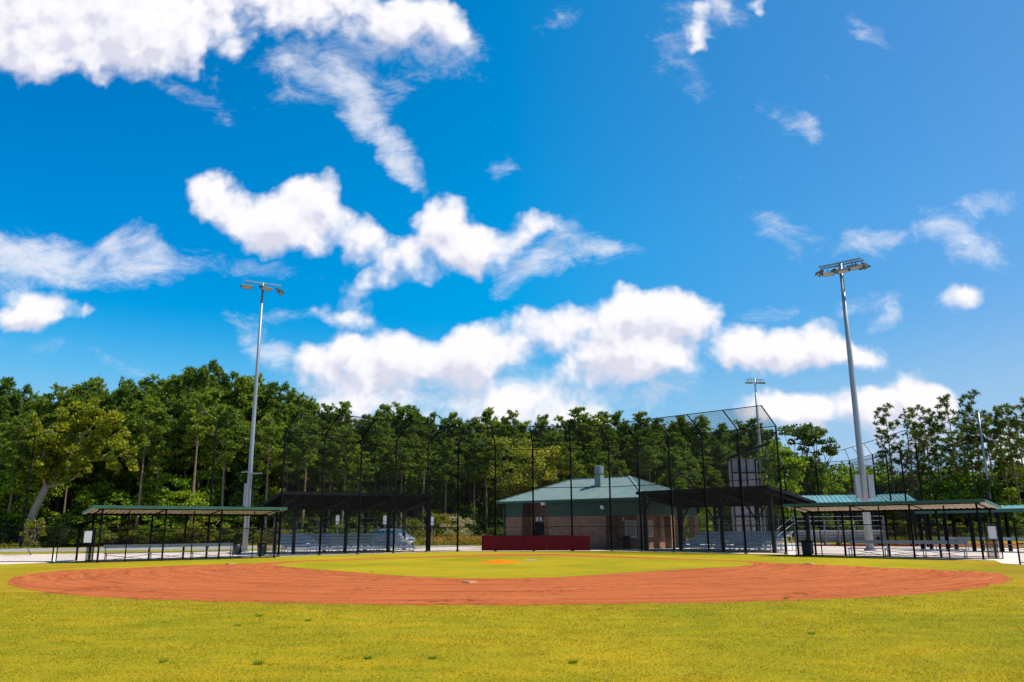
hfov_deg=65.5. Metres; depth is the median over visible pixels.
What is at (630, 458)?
pine tree
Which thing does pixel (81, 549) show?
pavement
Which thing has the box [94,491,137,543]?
broadleaf tree
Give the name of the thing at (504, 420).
pine tree
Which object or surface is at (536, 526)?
door
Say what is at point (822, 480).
broadleaf tree
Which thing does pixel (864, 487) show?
light pole
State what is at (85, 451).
leaning oak
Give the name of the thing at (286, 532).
bush
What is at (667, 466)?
pine tree
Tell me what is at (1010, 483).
broadleaf tree
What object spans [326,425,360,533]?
pine tree
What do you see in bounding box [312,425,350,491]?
pine tree
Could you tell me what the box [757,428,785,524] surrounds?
pine tree
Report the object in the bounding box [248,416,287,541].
pine tree
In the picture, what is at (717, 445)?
pine tree
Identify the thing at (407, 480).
pine tree
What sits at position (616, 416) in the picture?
pine tree
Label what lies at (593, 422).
pine tree
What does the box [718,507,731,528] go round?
broadleaf tree
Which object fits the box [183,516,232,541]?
bush
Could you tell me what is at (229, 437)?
pine tree
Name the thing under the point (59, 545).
verge grass
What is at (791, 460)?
broadleaf tree
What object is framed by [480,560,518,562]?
pitching mound
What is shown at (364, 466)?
pine tree
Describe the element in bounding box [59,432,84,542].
pine tree
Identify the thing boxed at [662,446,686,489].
pine tree
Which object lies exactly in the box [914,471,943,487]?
broadleaf tree
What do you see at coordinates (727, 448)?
pine tree
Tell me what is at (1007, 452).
pine tree
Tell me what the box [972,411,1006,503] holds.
pine tree
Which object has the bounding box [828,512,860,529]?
broadleaf tree
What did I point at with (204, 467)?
pine tree
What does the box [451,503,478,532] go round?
broadleaf tree
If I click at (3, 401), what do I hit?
pine tree
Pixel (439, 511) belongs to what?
broadleaf tree
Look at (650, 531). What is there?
window
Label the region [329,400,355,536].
pine tree
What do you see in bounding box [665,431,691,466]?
pine tree
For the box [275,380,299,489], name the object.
pine tree
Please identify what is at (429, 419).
pine tree
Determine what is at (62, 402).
pine tree
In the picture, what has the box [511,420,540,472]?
pine tree
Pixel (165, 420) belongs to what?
pine tree
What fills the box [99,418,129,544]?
pine tree
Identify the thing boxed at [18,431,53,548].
street lamp
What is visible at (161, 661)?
weed tuft
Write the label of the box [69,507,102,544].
broadleaf tree
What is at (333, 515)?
broadleaf tree
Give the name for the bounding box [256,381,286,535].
pine tree
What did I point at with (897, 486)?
broadleaf tree
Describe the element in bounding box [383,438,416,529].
pine tree
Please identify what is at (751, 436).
pine tree
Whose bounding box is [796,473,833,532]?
broadleaf tree
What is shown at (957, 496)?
broadleaf tree
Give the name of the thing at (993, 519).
bush
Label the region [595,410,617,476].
pine tree
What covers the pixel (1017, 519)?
bush
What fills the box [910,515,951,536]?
bush
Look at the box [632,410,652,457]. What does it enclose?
pine tree
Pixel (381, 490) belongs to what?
broadleaf tree
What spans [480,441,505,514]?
pine tree
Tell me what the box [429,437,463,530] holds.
pine tree
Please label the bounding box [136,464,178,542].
broadleaf tree
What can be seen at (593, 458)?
pine tree
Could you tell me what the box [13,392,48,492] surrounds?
pine tree
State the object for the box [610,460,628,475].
pine tree
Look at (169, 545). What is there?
team bench
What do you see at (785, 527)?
bush
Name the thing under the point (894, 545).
second infield dirt
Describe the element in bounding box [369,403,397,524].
pine tree
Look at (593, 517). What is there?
restroom building
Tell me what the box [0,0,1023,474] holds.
sky
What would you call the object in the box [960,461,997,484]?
broadleaf tree
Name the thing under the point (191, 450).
pine tree
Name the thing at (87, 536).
placard
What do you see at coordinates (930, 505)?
dugout
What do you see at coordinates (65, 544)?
gate leaf
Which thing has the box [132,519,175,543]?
bush
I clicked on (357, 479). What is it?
pine tree
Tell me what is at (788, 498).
bleacher
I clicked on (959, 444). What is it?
pine tree
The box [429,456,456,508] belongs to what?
pine tree
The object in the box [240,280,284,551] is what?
light pole
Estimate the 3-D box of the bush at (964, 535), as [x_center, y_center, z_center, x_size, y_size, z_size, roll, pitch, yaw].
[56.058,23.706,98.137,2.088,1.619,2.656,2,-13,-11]
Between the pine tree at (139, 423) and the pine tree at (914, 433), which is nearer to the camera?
the pine tree at (139, 423)
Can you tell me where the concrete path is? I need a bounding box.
[0,543,1023,564]
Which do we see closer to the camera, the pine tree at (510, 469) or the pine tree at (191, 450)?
the pine tree at (191, 450)
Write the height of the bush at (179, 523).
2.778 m
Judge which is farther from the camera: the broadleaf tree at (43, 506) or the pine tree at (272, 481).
the pine tree at (272, 481)
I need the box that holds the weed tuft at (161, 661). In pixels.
[158,658,168,662]
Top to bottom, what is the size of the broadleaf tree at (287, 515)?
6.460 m
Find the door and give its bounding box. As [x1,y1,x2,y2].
[535,523,543,534]
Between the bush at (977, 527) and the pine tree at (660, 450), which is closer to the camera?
the bush at (977, 527)
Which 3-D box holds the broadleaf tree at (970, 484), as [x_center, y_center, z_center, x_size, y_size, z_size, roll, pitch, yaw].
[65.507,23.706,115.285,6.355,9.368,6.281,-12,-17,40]
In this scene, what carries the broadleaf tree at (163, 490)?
on the field grass at (1014, 572)
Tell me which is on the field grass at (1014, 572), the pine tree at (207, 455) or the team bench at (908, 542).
the pine tree at (207, 455)
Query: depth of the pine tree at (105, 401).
101.49 m
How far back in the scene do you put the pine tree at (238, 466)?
101.05 m
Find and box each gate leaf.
[55,527,79,561]
[76,527,95,561]
[983,522,1003,558]
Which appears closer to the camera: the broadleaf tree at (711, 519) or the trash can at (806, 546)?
the trash can at (806, 546)
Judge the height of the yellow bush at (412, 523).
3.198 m
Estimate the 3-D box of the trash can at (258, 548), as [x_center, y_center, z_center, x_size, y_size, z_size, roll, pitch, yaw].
[-17.271,14.366,54.936,0.660,0.850,0.636,0,-13,0]
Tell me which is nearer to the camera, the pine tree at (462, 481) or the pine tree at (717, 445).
the pine tree at (462, 481)
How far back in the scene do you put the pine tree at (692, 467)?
112.39 m
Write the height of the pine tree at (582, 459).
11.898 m
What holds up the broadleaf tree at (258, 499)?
on the field grass at (1014, 572)
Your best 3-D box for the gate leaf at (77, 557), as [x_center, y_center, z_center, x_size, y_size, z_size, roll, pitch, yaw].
[-23.675,11.321,44.286,0.855,1.863,0.052,2,-13,-10]
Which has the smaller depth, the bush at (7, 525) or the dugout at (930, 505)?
the dugout at (930, 505)
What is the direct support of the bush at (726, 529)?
on the field grass at (1014, 572)
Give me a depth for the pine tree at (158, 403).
96.89 m
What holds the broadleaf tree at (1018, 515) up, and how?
on the field grass at (1014, 572)
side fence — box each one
[0,527,56,562]
[1013,521,1023,563]
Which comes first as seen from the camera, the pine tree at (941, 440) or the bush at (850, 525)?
the bush at (850, 525)
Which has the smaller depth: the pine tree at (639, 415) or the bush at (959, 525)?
the bush at (959, 525)
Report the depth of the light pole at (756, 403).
108.62 m
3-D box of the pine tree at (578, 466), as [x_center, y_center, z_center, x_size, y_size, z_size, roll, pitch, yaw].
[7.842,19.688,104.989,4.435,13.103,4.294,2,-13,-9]
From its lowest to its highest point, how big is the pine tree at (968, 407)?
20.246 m
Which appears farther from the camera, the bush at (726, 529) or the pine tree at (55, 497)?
the bush at (726, 529)
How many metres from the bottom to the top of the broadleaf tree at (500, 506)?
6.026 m
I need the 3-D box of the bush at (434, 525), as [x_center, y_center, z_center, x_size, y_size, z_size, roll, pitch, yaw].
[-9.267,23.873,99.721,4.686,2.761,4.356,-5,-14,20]
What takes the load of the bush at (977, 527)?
on the field grass at (1014, 572)
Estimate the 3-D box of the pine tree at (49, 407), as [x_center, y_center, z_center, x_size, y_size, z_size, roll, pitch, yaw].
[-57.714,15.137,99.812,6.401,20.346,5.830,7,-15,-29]
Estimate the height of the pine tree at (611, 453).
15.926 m
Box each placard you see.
[83,531,92,542]
[987,526,997,538]
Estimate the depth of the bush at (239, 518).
93.46 m
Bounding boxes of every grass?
[0,534,1023,548]
[0,540,1023,681]
[0,586,1023,681]
[274,556,753,577]
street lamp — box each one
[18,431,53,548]
[199,411,217,547]
[454,441,484,536]
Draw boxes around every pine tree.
[0,376,17,419]
[0,395,13,439]
[0,412,34,537]
[0,423,15,472]
[0,427,31,478]
[2,383,33,424]
[2,427,50,543]
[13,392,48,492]
[29,450,64,524]
[39,382,69,524]
[44,387,83,543]
[57,380,101,533]
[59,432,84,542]
[61,425,97,542]
[77,428,100,544]
[79,375,109,544]
[84,432,127,490]
[87,389,132,498]
[96,384,135,543]
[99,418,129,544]
[107,412,151,544]
[108,376,143,542]
[124,394,167,543]
[126,372,161,543]
[129,400,173,523]
[134,400,154,542]
[146,411,182,543]
[148,378,174,543]
[155,428,187,540]
[161,373,192,533]
[163,391,212,543]
[170,399,191,543]
[172,365,211,539]
[175,386,231,541]
[179,391,219,543]
[191,359,223,542]
[193,407,210,542]
[200,365,231,483]
[207,405,247,527]
[215,419,241,527]
[218,411,247,541]
[221,375,258,506]
[223,370,252,505]
[229,424,252,526]
[230,372,270,449]
[237,422,271,505]
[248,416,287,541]
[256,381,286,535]
[258,411,282,537]
[263,421,304,540]
[267,402,291,537]
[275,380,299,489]
[279,391,308,490]
[285,407,318,490]
[285,415,327,528]
[293,436,322,529]
[294,396,321,476]
[307,450,334,491]
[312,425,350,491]
[315,403,337,485]
[317,439,344,525]
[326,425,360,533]
[328,435,353,491]
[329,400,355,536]
[343,454,365,539]
[346,449,373,527]
[353,419,368,539]
[357,414,372,539]
[364,437,379,539]
[365,421,391,526]
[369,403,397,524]
[374,436,399,526]
[382,437,410,492]
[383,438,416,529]
[385,401,404,469]
[397,403,423,528]
[398,409,432,530]
[400,426,431,529]
[410,449,434,517]
[412,441,437,535]
[417,410,441,470]
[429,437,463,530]
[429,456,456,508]
[431,450,447,529]
[432,417,459,476]
[445,412,465,487]
[447,463,472,531]
[456,430,483,533]
[459,416,485,537]
[459,438,492,534]
[470,433,500,514]
[471,437,503,532]
[479,406,503,477]
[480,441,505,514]
[491,424,520,490]
[501,409,524,465]
[501,452,520,477]
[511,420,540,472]
[531,414,550,452]
[539,429,569,484]
[549,414,578,463]
[556,442,585,478]
[564,405,596,469]
[572,459,590,477]
[576,458,591,477]
[577,413,613,473]
[584,441,611,477]
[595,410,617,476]
[598,429,623,476]
[607,410,633,474]
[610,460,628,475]
[624,440,642,477]
[628,427,660,482]
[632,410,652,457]
[632,437,666,481]
[643,431,667,486]
[648,417,671,467]
[661,453,677,486]
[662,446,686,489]
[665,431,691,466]
[666,415,691,459]
[676,421,700,487]
[681,453,703,488]
[686,414,716,469]
[694,456,716,486]
[705,469,728,509]
[709,423,733,527]
[711,438,728,508]
[713,445,732,524]
[723,420,756,457]
[742,417,767,467]
[754,443,775,530]
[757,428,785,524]
[872,402,906,525]
[888,406,932,492]
[899,419,932,532]
[910,404,944,527]
[924,424,951,520]
[928,393,976,534]
[940,411,983,525]
[953,421,983,531]
[956,389,997,496]
[970,427,998,534]
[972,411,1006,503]
[981,404,1023,501]
[990,402,1023,526]
[992,421,1023,486]
[996,416,1023,487]
[1007,395,1023,476]
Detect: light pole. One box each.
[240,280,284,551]
[745,378,768,534]
[815,257,876,550]
[963,412,994,517]
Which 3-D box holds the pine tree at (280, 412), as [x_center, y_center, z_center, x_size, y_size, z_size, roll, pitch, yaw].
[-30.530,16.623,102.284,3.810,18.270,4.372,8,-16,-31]
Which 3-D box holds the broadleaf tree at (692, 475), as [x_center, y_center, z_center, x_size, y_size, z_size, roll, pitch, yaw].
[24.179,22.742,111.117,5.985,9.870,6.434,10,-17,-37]
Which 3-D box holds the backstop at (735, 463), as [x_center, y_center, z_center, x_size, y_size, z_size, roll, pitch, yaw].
[1.110,10.437,57.647,33.328,9.535,13.225,0,-13,0]
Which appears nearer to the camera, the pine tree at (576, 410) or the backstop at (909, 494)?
the backstop at (909, 494)
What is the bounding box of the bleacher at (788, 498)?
[637,485,816,552]
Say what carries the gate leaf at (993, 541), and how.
attached to the dugout at (930, 505)
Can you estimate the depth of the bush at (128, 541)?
90.57 m
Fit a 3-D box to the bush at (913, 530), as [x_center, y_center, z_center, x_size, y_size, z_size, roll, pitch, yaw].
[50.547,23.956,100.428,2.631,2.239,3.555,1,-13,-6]
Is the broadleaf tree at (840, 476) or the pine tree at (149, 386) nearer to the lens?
the pine tree at (149, 386)
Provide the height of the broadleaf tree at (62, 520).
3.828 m
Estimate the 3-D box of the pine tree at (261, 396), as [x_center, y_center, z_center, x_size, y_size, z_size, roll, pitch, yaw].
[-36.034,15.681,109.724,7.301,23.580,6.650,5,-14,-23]
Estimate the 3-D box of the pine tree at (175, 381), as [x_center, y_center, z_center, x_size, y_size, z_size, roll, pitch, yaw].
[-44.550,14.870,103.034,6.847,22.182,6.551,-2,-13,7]
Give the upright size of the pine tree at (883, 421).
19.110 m
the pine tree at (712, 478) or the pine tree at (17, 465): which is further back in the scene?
the pine tree at (712, 478)
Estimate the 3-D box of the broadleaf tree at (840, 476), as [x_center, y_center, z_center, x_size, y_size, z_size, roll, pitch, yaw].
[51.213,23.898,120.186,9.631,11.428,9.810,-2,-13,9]
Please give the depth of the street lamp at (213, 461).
81.32 m
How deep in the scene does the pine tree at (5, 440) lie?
94.10 m
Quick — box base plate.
[461,581,477,582]
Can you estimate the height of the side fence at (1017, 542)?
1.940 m
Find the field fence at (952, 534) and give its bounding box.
[884,528,1023,547]
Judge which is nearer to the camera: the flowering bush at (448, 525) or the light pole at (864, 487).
the light pole at (864, 487)
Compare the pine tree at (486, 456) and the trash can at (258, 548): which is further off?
the pine tree at (486, 456)
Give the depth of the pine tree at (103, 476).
97.30 m
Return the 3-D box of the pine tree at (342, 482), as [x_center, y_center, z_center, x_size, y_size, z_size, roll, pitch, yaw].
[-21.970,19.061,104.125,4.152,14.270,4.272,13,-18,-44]
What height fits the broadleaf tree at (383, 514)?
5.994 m
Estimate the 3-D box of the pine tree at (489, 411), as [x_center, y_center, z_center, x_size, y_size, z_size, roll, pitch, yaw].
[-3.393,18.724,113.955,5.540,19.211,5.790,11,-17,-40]
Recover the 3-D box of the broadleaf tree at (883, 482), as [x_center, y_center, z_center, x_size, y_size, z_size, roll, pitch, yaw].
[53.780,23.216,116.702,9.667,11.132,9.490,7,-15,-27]
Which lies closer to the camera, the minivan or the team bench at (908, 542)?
the team bench at (908, 542)
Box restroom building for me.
[496,466,698,549]
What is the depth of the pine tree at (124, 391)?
101.60 m
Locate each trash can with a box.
[233,542,241,554]
[257,543,266,555]
[800,540,813,555]
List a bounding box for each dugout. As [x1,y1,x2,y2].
[82,505,286,562]
[783,499,1001,559]
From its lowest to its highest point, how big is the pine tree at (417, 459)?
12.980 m
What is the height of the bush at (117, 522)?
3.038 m
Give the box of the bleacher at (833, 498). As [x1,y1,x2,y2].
[794,494,917,544]
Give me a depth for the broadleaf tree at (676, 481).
108.09 m
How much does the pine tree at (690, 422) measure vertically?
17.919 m
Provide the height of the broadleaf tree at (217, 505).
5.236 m
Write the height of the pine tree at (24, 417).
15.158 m
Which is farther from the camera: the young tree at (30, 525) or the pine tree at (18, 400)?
the pine tree at (18, 400)
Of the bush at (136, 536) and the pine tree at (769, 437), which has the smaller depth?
the bush at (136, 536)
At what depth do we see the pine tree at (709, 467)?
116.53 m
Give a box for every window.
[625,521,636,537]
[648,520,653,536]
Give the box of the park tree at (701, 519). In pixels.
[685,507,712,530]
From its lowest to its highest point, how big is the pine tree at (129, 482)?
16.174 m
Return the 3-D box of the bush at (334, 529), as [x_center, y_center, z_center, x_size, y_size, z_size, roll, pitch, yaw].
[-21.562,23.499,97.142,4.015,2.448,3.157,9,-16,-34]
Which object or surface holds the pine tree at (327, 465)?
on the field grass at (1014, 572)
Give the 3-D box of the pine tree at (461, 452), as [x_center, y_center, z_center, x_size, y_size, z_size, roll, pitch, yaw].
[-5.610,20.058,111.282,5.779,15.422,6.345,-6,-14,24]
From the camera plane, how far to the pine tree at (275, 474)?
102.08 m
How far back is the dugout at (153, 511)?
47.92 m
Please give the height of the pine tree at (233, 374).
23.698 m
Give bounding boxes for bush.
[0,510,50,543]
[0,510,60,542]
[0,513,36,541]
[0,518,20,543]
[29,529,60,544]
[43,509,108,546]
[49,528,77,546]
[82,523,111,545]
[102,520,134,544]
[120,530,138,543]
[128,525,161,543]
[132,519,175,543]
[160,521,187,542]
[169,522,206,543]
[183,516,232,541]
[211,526,242,542]
[224,516,272,541]
[249,530,267,541]
[266,529,288,540]
[291,513,331,536]
[326,524,343,536]
[331,512,377,539]
[398,517,425,537]
[422,522,456,536]
[431,512,453,537]
[440,513,475,537]
[462,513,502,536]
[706,521,729,537]
[774,521,797,534]
[787,523,802,536]
[825,520,850,532]
[841,521,863,532]
[883,519,912,536]
[900,522,924,535]
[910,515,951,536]
[931,521,964,535]
[959,527,976,536]
[973,521,986,536]
[983,516,1005,536]
[1001,512,1023,535]
[1001,520,1020,536]
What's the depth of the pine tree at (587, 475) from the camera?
110.42 m
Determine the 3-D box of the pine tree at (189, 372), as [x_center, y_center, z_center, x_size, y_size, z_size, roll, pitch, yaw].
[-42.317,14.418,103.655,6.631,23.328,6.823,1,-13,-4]
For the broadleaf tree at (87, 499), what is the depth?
91.18 m
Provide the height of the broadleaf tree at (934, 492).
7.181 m
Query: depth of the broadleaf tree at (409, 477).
104.99 m
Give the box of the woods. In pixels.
[5,369,1023,543]
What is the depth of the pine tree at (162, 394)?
107.01 m
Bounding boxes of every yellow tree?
[476,435,552,497]
[520,442,569,490]
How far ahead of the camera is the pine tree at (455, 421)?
114.97 m
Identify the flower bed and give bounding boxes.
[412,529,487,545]
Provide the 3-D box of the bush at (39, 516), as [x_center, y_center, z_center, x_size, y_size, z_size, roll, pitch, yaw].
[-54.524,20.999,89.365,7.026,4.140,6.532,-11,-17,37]
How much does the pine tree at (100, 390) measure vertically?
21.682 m
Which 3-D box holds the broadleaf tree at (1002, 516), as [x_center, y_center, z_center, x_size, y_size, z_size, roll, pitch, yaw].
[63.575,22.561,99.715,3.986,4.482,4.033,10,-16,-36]
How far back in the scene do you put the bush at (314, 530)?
96.41 m
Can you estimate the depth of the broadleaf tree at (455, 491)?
105.54 m
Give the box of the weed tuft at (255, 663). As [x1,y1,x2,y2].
[251,659,263,664]
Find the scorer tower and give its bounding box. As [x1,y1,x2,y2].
[724,441,780,545]
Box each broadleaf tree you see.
[0,462,70,529]
[0,471,23,528]
[0,492,32,527]
[18,499,50,519]
[38,511,62,526]
[54,514,82,545]
[68,481,132,544]
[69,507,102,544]
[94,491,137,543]
[111,495,146,538]
[121,490,161,543]
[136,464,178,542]
[148,473,195,543]
[157,487,213,543]
[180,468,227,542]
[196,503,229,532]
[212,505,243,532]
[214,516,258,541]
[228,469,270,542]
[242,490,273,540]
[255,513,283,535]
[260,485,301,542]
[278,510,319,531]
[300,487,335,526]
[309,510,350,530]
[330,515,354,533]
[341,476,377,528]
[352,463,397,532]
[372,510,398,528]
[400,469,438,538]
[413,508,442,533]
[435,482,466,528]
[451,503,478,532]
[471,501,501,528]
[479,496,502,529]
[655,473,688,489]
[668,468,703,538]
[697,511,728,528]
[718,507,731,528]
[755,439,809,534]
[768,505,802,528]
[777,421,825,517]
[784,469,826,522]
[795,428,840,537]
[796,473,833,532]
[802,461,845,523]
[824,476,854,528]
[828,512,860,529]
[831,461,879,492]
[838,474,874,537]
[852,462,912,514]
[873,512,892,530]
[881,490,905,531]
[888,475,918,535]
[912,484,945,525]
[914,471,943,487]
[919,485,961,525]
[924,473,966,536]
[926,472,970,515]
[947,477,973,535]
[949,485,980,526]
[950,473,987,531]
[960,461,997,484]
[965,477,1008,527]
[976,463,1022,500]
[981,479,1023,515]
[988,471,1023,517]
[1000,503,1021,523]
[1009,504,1023,524]
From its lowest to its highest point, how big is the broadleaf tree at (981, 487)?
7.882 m
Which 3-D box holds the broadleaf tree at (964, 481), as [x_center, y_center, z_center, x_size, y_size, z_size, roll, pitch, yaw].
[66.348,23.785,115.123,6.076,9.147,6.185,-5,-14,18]
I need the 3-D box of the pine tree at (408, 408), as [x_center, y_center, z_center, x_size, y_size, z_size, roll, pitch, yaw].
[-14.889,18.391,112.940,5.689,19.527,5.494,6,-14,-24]
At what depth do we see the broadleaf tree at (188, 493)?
92.78 m
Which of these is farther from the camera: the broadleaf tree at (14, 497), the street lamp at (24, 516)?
the broadleaf tree at (14, 497)
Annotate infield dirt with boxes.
[6,554,1012,605]
[799,543,1023,545]
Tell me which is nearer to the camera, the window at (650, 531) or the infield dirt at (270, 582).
the infield dirt at (270, 582)
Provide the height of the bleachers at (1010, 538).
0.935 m
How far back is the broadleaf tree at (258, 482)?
96.25 m
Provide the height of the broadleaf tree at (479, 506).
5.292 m
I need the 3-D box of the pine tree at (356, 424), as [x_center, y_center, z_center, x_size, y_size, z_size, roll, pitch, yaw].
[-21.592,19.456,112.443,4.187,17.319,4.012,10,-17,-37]
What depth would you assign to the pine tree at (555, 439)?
110.24 m
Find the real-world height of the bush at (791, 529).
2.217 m
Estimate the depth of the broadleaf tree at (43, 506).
93.22 m
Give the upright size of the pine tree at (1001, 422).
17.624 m
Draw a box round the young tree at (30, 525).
[19,518,46,554]
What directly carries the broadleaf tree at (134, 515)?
on the field grass at (1014, 572)
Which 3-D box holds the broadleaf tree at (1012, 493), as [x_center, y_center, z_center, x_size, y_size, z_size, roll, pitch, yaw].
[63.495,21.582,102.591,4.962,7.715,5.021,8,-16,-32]
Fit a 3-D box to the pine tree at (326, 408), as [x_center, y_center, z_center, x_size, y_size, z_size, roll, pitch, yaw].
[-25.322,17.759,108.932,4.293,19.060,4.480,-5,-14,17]
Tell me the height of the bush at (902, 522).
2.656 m
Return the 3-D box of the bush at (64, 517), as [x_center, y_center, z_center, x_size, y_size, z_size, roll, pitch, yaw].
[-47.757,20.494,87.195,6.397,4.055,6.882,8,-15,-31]
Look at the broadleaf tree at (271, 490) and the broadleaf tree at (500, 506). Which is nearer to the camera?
the broadleaf tree at (271, 490)
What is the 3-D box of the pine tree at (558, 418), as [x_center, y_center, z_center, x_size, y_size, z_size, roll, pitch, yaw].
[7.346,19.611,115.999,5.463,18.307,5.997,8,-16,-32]
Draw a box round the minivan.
[373,529,414,545]
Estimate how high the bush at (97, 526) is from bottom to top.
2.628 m
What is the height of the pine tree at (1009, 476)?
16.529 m
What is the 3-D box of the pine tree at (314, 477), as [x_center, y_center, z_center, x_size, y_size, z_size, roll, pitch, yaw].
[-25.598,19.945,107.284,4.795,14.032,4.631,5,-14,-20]
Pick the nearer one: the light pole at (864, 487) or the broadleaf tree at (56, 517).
the light pole at (864, 487)
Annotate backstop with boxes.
[276,405,787,556]
[779,430,928,546]
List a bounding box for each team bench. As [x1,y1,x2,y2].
[103,543,233,560]
[847,540,967,557]
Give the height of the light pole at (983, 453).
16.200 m
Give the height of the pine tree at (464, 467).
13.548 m
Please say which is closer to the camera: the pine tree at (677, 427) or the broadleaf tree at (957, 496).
the broadleaf tree at (957, 496)
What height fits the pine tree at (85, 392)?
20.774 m
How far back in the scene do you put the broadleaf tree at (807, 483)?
108.00 m
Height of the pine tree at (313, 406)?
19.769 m
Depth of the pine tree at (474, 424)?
113.98 m
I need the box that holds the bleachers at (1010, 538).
[936,537,1023,550]
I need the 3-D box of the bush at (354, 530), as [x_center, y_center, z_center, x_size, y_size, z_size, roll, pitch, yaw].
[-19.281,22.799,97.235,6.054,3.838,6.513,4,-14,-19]
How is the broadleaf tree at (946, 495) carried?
on the field grass at (1014, 572)
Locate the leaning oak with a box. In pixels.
[17,397,139,545]
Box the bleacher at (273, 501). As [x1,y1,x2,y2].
[257,491,435,553]
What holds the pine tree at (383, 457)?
on the field grass at (1014, 572)
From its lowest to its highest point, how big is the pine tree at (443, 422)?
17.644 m
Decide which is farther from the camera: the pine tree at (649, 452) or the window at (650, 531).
the pine tree at (649, 452)
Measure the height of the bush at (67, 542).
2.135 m
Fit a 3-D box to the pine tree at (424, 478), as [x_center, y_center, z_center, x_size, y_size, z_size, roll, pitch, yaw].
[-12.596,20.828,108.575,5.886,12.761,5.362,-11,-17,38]
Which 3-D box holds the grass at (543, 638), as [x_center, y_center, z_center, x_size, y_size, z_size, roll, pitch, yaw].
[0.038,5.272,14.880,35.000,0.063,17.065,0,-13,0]
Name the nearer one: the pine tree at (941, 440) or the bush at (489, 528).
the bush at (489, 528)
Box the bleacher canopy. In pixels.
[915,505,1023,551]
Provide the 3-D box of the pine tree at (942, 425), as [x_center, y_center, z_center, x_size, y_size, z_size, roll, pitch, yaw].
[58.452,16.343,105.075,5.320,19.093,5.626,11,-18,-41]
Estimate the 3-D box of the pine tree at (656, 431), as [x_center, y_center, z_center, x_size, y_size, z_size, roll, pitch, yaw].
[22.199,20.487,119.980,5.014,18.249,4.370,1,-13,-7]
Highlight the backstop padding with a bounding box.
[482,535,589,550]
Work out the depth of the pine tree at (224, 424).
96.67 m
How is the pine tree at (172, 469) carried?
on the field grass at (1014, 572)
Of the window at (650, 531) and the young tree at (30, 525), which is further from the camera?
the window at (650, 531)
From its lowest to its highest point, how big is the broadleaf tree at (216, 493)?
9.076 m
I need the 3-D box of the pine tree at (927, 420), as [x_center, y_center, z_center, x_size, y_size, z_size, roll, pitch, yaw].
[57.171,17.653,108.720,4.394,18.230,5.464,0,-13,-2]
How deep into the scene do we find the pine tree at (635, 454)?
115.11 m
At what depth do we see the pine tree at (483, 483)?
108.22 m
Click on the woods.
(189, 472)
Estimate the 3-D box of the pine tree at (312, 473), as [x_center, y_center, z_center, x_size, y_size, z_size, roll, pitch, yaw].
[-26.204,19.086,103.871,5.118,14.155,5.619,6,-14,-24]
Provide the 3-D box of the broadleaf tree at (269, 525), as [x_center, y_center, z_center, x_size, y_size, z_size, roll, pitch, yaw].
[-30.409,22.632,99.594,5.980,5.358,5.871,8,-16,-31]
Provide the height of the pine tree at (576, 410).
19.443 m
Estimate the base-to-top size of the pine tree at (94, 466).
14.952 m
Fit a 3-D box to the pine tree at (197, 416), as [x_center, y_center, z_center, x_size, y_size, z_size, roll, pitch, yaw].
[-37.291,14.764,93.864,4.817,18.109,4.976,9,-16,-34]
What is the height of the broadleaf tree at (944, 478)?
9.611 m
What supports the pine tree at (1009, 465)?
on the field grass at (1014, 572)
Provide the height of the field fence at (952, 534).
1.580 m
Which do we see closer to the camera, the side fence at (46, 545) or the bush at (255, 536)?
the side fence at (46, 545)
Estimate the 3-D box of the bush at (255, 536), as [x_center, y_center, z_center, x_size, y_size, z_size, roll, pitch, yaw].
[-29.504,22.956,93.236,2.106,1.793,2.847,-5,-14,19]
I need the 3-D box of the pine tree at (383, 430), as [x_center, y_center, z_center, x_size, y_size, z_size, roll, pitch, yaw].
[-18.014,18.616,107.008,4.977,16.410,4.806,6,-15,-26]
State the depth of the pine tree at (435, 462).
110.90 m
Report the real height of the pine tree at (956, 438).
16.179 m
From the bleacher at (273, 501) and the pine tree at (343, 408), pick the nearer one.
the bleacher at (273, 501)
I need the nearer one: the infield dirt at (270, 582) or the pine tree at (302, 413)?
the infield dirt at (270, 582)
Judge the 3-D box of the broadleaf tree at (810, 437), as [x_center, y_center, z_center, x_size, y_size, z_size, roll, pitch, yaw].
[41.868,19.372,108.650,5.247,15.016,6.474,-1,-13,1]
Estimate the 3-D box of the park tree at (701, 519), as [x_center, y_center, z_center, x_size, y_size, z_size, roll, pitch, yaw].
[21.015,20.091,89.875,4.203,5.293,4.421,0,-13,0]
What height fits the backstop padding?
1.150 m
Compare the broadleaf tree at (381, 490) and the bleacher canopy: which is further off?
the broadleaf tree at (381, 490)
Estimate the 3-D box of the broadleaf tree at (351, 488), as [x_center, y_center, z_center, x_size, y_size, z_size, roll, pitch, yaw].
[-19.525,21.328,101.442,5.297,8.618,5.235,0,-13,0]
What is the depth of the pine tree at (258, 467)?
99.86 m
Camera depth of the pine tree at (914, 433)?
110.08 m
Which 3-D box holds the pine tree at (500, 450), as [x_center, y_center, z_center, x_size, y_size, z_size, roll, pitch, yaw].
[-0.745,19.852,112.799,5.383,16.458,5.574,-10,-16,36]
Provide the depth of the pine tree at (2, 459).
94.03 m
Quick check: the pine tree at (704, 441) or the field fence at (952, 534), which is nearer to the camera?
the field fence at (952, 534)
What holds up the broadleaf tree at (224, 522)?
on the field grass at (1014, 572)
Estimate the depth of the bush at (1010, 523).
96.10 m
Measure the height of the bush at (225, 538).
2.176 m

